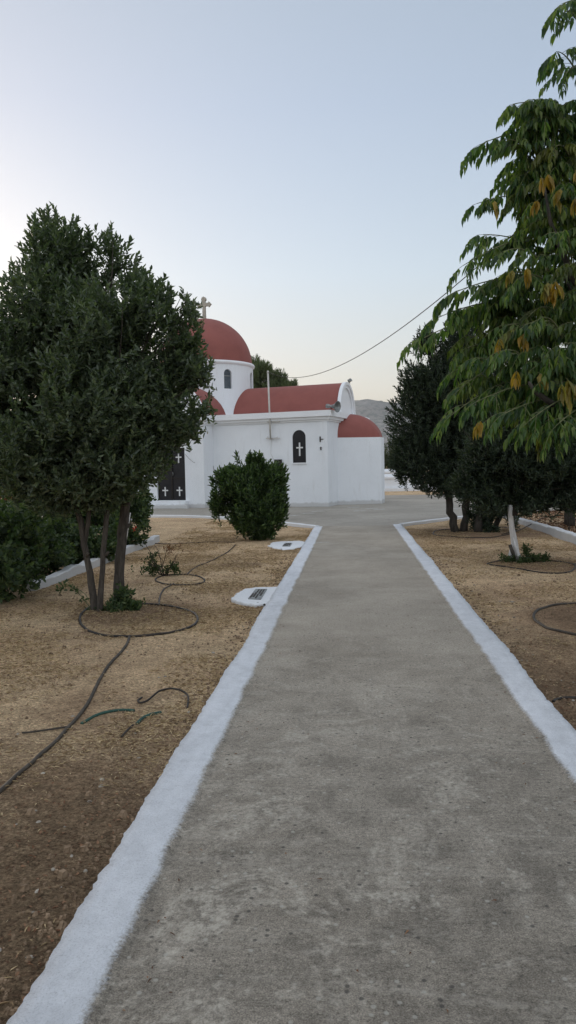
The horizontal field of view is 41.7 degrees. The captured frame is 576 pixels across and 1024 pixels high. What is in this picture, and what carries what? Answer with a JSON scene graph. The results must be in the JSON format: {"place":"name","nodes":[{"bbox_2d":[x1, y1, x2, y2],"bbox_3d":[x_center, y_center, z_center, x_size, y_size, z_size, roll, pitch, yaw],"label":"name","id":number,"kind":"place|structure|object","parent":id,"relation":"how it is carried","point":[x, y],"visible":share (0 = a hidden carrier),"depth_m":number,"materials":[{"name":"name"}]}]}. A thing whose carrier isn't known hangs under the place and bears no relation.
{"place":"outdoors","nodes":[
{"label":"outdoors","id":0,"kind":"place"},
{"bbox_2d":[0,467,575,1023],"bbox_3d":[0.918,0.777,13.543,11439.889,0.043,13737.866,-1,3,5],"label":"ground","id":1,"kind":"structure","parent":0,"point":[136,673],"depth_m":5.69,"materials":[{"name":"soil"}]},
{"bbox_2d":[0,496,51,603],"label":"hibiscus bush","id":2,"kind":"object","parent":1,"relation":"on","point":[24,539],"visible":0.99,"depth_m":9.65,"materials":[{"name":"green plant"}]},
{"bbox_2d":[0,499,78,575],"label":"hibiscus bush","id":3,"kind":"object","parent":1,"relation":"on","point":[58,553],"visible":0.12,"depth_m":11.44,"materials":[{"name":"green plant"}]},
{"bbox_2d":[22,726,66,733],"bbox_3d":[-1.498,1.342,4.646,0.265,0.018,0.025,-2,4,-17],"label":"stick","id":4,"kind":"object","parent":1,"relation":"on","point":[62,727],"visible":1,"depth_m":4.64,"materials":[{"name":"wood"}]},
{"bbox_2d":[0,635,130,793],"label":"garden hose","id":5,"kind":"object","parent":1,"relation":"on","point":[9,782],"visible":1,"depth_m":4.64,"materials":[{"name":"brown plastic"}]},
{"bbox_2d":[51,505,119,564],"bbox_3d":[-3.839,0.334,13.460,2.033,1.306,1.892,-1,3,5],"label":"hibiscus bush","id":6,"kind":"object","parent":1,"relation":"on","point":[94,540],"visible":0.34,"depth_m":12.95,"materials":[{"name":"green plant"}]},
{"bbox_2d":[25,535,159,590],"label":"garden wall","id":7,"kind":"structure","parent":1,"relation":"on","point":[68,571],"depth_m":11.67,"materials":[{"name":"white concrete"}]},
{"bbox_2d":[80,708,134,723],"bbox_3d":[-1.188,1.325,4.925,0.374,0.030,0.109,-4,4,-36],"label":"hose piece","id":8,"kind":"object","parent":1,"relation":"on","point":[104,712],"visible":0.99,"depth_m":4.96,"materials":[{"name":"green plastic"}]},
{"bbox_2d":[0,201,217,612],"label":"laurel tree","id":9,"kind":"object","parent":1,"relation":"on","point":[94,417],"visible":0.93,"depth_m":8.00,"materials":[{"name":"green plant"}]},
{"bbox_2d":[91,488,159,546],"bbox_3d":[-3.537,0.052,15.498,1.628,1.591,1.547,-1,3,5],"label":"hibiscus bush","id":10,"kind":"object","parent":1,"relation":"on","point":[140,509],"visible":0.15,"depth_m":15.39,"materials":[{"name":"green plant"}]},
{"bbox_2d":[120,724,133,736],"bbox_3d":[-0.978,1.329,4.591,0.016,0.022,0.182,-1,3,11],"label":"stick","id":11,"kind":"object","parent":1,"relation":"on","point":[126,731],"visible":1,"depth_m":4.58,"materials":[{"name":"wood"}]},
{"bbox_2d":[78,603,198,636],"bbox_3d":[-1.613,1.139,8.139,1.248,0.042,1.906,-2,4,-14],"label":"hose ring","id":12,"kind":"object","parent":1,"relation":"on","point":[141,635],"visible":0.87,"depth_m":7.52,"materials":[{"name":"black plastic"}]},
{"bbox_2d":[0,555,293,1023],"bbox_3d":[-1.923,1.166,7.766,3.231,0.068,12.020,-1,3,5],"label":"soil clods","id":13,"kind":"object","parent":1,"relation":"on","point":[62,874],"visible":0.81,"depth_m":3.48,"materials":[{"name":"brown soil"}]},
{"bbox_2d":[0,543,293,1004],"bbox_3d":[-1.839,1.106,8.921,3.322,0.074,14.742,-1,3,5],"label":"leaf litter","id":14,"kind":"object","parent":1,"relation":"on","point":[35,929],"visible":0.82,"depth_m":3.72,"materials":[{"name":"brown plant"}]},
{"bbox_2d":[135,711,161,724],"bbox_3d":[-0.904,1.319,4.847,0.056,0.031,0.266,0,4,25],"label":"hose piece","id":15,"kind":"object","parent":1,"relation":"on","point":[140,720],"visible":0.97,"depth_m":4.84,"materials":[{"name":"green plastic"}]},
{"bbox_2d":[130,541,182,576],"bbox_3d":[-1.972,0.691,11.418,0.826,0.591,0.503,-1,3,5],"label":"dry rose","id":16,"kind":"object","parent":1,"relation":"on","point":[155,567],"visible":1,"depth_m":11.37,"materials":[{"name":"green plant"}]},
{"bbox_2d":[137,687,188,708],"bbox_3d":[-0.848,1.279,5.208,0.394,0.058,0.323,-1,3,5],"label":"hose piece","id":17,"kind":"object","parent":1,"relation":"on","point":[154,694],"visible":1,"depth_m":5.24,"materials":[{"name":"black plastic"}]},
{"bbox_2d":[6,526,323,1023],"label":"kerb","id":18,"kind":"structure","parent":1,"relation":"on","point":[74,981],"depth_m":2.96,"materials":[{"name":"paint"}]},
{"bbox_2d":[158,583,173,605],"bbox_3d":[-1.593,1.047,9.688,0.104,0.033,1.749,-1,3,-3],"label":"garden hose","id":19,"kind":"object","parent":1,"relation":"on","point":[161,593],"visible":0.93,"depth_m":9.66,"materials":[{"name":"brown plastic"}]},
{"bbox_2d":[155,574,205,585],"bbox_3d":[-1.562,0.979,10.922,0.797,0.043,1.116,-1,3,5],"label":"hose ring","id":20,"kind":"object","parent":1,"relation":"on","point":[179,584],"visible":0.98,"depth_m":10.77,"materials":[{"name":"black plastic"}]},
{"bbox_2d":[155,541,234,543],"bbox_3d":[-2.124,0.671,16.362,1.961,0.038,0.335,-1,3,8],"label":"garden hose","id":21,"kind":"object","parent":1,"relation":"on","point":[186,543],"visible":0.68,"depth_m":16.30,"materials":[{"name":"black plastic"}]},
{"bbox_2d":[186,545,234,574],"bbox_3d":[-1.284,0.814,13.539,0.115,0.039,4.283,-1,3,6],"label":"garden hose","id":22,"kind":"object","parent":1,"relation":"on","point":[210,560],"visible":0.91,"depth_m":13.04,"materials":[{"name":"black plastic"}]},
{"bbox_2d":[149,515,318,527],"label":"kerb","id":23,"kind":"structure","parent":1,"relation":"on","point":[223,518],"depth_m":24.26,"materials":[{"name":"white concrete"}]},
{"bbox_2d":[206,449,290,540],"bbox_3d":[-0.760,-0.284,16.794,1.813,2.220,1.620,2,4,41],"label":"round shrub","id":24,"kind":"object","parent":1,"relation":"on","point":[251,499],"visible":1,"depth_m":16.41,"materials":[{"name":"green plant"}]},
{"bbox_2d":[231,587,276,606],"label":"inspection slab","id":25,"kind":"structure","parent":1,"relation":"on","point":[257,596],"depth_m":9.14,"materials":[{"name":"white concrete"}]},
{"bbox_2d":[251,353,297,387],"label":"pine tree","id":26,"kind":"object","parent":1,"relation":"on","point":[261,368],"visible":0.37,"depth_m":45.09,"materials":[{"name":"green plant"}]},
{"bbox_2d":[268,541,303,550],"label":"inspection slab","id":27,"kind":"structure","parent":1,"relation":"on","point":[287,545],"depth_m":15.23,"materials":[{"name":"white concrete"}]},
{"bbox_2d":[0,556,575,966],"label":"pebbles","id":28,"kind":"object","parent":1,"relation":"on","point":[53,869],"visible":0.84,"depth_m":3.89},
{"bbox_2d":[384,437,394,468],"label":"olive tree","id":29,"kind":"object","parent":1,"relation":"on","point":[387,455],"visible":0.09,"depth_m":57.05,"materials":[{"name":"green plant"}]},
{"bbox_2d":[384,474,412,488],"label":"low white wall","id":30,"kind":"structure","parent":1,"relation":"on","point":[391,481],"depth_m":47.41,"materials":[{"name":"white paint"}]},
{"bbox_2d":[385,488,435,490],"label":"kerb","id":31,"kind":"structure","parent":1,"relation":"on","point":[400,489],"depth_m":46.01,"materials":[{"name":"white concrete"}]},
{"bbox_2d":[399,516,462,526],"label":"kerb","id":32,"kind":"structure","parent":1,"relation":"on","point":[425,521],"depth_m":20.48,"materials":[{"name":"white concrete"}]},
{"bbox_2d":[383,320,522,532],"bbox_3d":[4.247,-1.957,17.687,4.076,5.345,2.755,-1,3,5],"label":"evergreen tree","id":33,"kind":"object","parent":1,"relation":"on","point":[416,456],"visible":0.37,"depth_m":17.20,"materials":[{"name":"green plant"}]},
{"bbox_2d":[433,527,515,537],"bbox_3d":[4.346,0.469,17.481,2.014,0.052,2.749,-1,3,5],"label":"hose ring","id":34,"kind":"object","parent":1,"relation":"on","point":[471,537],"visible":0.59,"depth_m":16.44,"materials":[{"name":"black plastic"}]},
{"bbox_2d":[392,524,575,795],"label":"kerb","id":35,"kind":"structure","parent":1,"relation":"on","point":[553,730],"depth_m":5.40,"materials":[{"name":"paint"}]},
{"bbox_2d":[396,0,575,463],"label":"ash tree","id":36,"kind":"object","parent":1,"relation":"on","point":[540,193],"visible":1,"depth_m":6.23,"materials":[{"name":"green plant"}]},
{"bbox_2d":[406,519,575,720],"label":"dry grass","id":37,"kind":"structure","parent":1,"relation":"on","point":[473,551],"depth_m":11.97,"materials":[{"name":"plant"}]},
{"bbox_2d":[421,547,575,724],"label":"soil clods","id":38,"kind":"object","parent":1,"relation":"on","point":[547,692],"visible":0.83,"depth_m":7.57,"materials":[{"name":"brown soil"}]},
{"bbox_2d":[446,385,575,563],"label":"laurel tree","id":39,"kind":"object","parent":1,"relation":"on","point":[527,484],"visible":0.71,"depth_m":11.93,"materials":[{"name":"green plant"}]},
{"bbox_2d":[487,559,575,573],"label":"hose ring","id":40,"kind":"object","parent":1,"relation":"on","point":[573,569],"visible":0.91,"depth_m":11.19,"materials":[{"name":"black plastic"}]},
{"bbox_2d":[501,515,575,534],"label":"garden hose","id":41,"kind":"object","parent":1,"relation":"on","point":[531,523],"visible":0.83,"depth_m":18.11,"materials":[{"name":"black plastic"}]},
{"bbox_2d":[506,518,575,544],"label":"garden wall","id":42,"kind":"structure","parent":1,"relation":"on","point":[562,534],"depth_m":16.39,"materials":[{"name":"white concrete"}]},
{"bbox_2d":[517,509,575,532],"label":"leaf litter","id":43,"kind":"object","parent":1,"relation":"on","point":[553,512],"visible":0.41,"depth_m":20.26,"materials":[{"name":"brown plant"}]},
{"bbox_2d":[532,602,575,635],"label":"hose ring","id":44,"kind":"object","parent":1,"relation":"on","point":[543,625],"visible":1,"depth_m":7.55,"materials":[{"name":"brown plastic"}]},
{"bbox_2d":[552,696,575,701],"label":"hose piece","id":45,"kind":"object","parent":1,"relation":"on","point":[565,697],"visible":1,"depth_m":5.07,"materials":[{"name":"black plastic"}]},
{"bbox_2d":[558,434,574,525],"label":"evergreen tree","id":46,"kind":"object","parent":1,"relation":"on","point":[572,521],"visible":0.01,"depth_m":18.62,"materials":[{"name":"green plant"}]},
{"bbox_2d":[0,0,575,404],"label":"sky","id":47,"kind":"structure","parent":0,"point":[292,167],"materials":[{"name":"blue"}]},
{"bbox_2d":[97,525,575,1023],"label":"path","id":48,"kind":"structure","parent":0,"point":[414,808],"depth_m":3.09,"materials":[{"name":"concrete"}]},
{"bbox_2d":[123,542,575,1011],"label":"blown leaves","id":49,"kind":"object","parent":48,"relation":"on","point":[328,851],"visible":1,"depth_m":3.55,"materials":[{"name":"brown plant"}]},
{"bbox_2d":[149,494,558,525],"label":"plaza","id":50,"kind":"structure","parent":0,"point":[394,509],"depth_m":25.58,"materials":[{"name":"concrete"}]},
{"bbox_2d":[138,297,384,507],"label":"church","id":51,"kind":"structure","parent":50,"relation":"on","point":[344,465],"depth_m":30.45,"materials":[{"name":"white paint"}]},
{"bbox_2d":[158,448,185,499],"bbox_3d":[-4.711,-1.535,30.722,1.296,2.116,0.090,0,4,21],"label":"door","id":52,"kind":"structure","parent":51,"relation":"in","point":[173,488],"depth_m":30.67,"materials":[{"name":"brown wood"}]},
{"bbox_2d":[224,369,230,388],"bbox_3d":[-2.588,-5.634,32.009,0.356,0.811,0.060,-3,4,-32],"label":"drum window","id":53,"kind":"structure","parent":51,"relation":"in","point":[227,376],"depth_m":32.02,"materials":[{"name":"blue glass"}]},
{"bbox_2d":[266,371,279,438],"bbox_3d":[-0.621,-4.205,29.670,0.600,2.682,0.206,0,4,21],"label":"service mast","id":54,"kind":"object","parent":51,"relation":"attached to","point":[269,421],"visible":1,"depth_m":29.63,"materials":[{"name":"white metal"}]},
{"bbox_2d":[268,234,513,377],"bbox_3d":[1.179,-4.262,19.093,0.016,1.285,21.461,-2,3,-10],"label":"overhead cable","id":55,"kind":"object","parent":54,"relation":"hanging from","point":[387,337],"visible":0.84,"depth_m":14.84,"materials":[{"name":"metal"}]},
{"bbox_2d":[292,430,306,463],"bbox_3d":[0.437,-2.537,29.500,0.620,1.322,0.105,0,4,21],"label":"arched window","id":56,"kind":"structure","parent":51,"relation":"in","point":[299,438],"depth_m":29.52,"materials":[{"name":"black glass"}]},
{"bbox_2d":[325,401,340,411],"bbox_3d":[1.690,-4.020,28.945,0.552,0.439,0.442,1,4,37],"label":"horn loudspeaker","id":57,"kind":"object","parent":51,"relation":"attached to","point":[336,406],"visible":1,"depth_m":28.93,"materials":[{"name":"grey metal"}]},
{"bbox_2d":[354,399,410,453],"bbox_3d":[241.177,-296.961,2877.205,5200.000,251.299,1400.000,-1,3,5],"label":"hill","id":58,"kind":"structure","parent":0,"point":[375,411],"depth_m":2563.22,"materials":[{"name":"grey stone"}]},
{"bbox_2d":[384,469,419,486],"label":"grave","id":59,"kind":"object","parent":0,"point":[386,471],"visible":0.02,"depth_m":51.74,"materials":[{"name":"white stone"}]},
{"bbox_2d":[565,511,575,530],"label":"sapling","id":60,"kind":"object","parent":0,"point":[569,520],"visible":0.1,"depth_m":17.17,"materials":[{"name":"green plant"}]}
]}

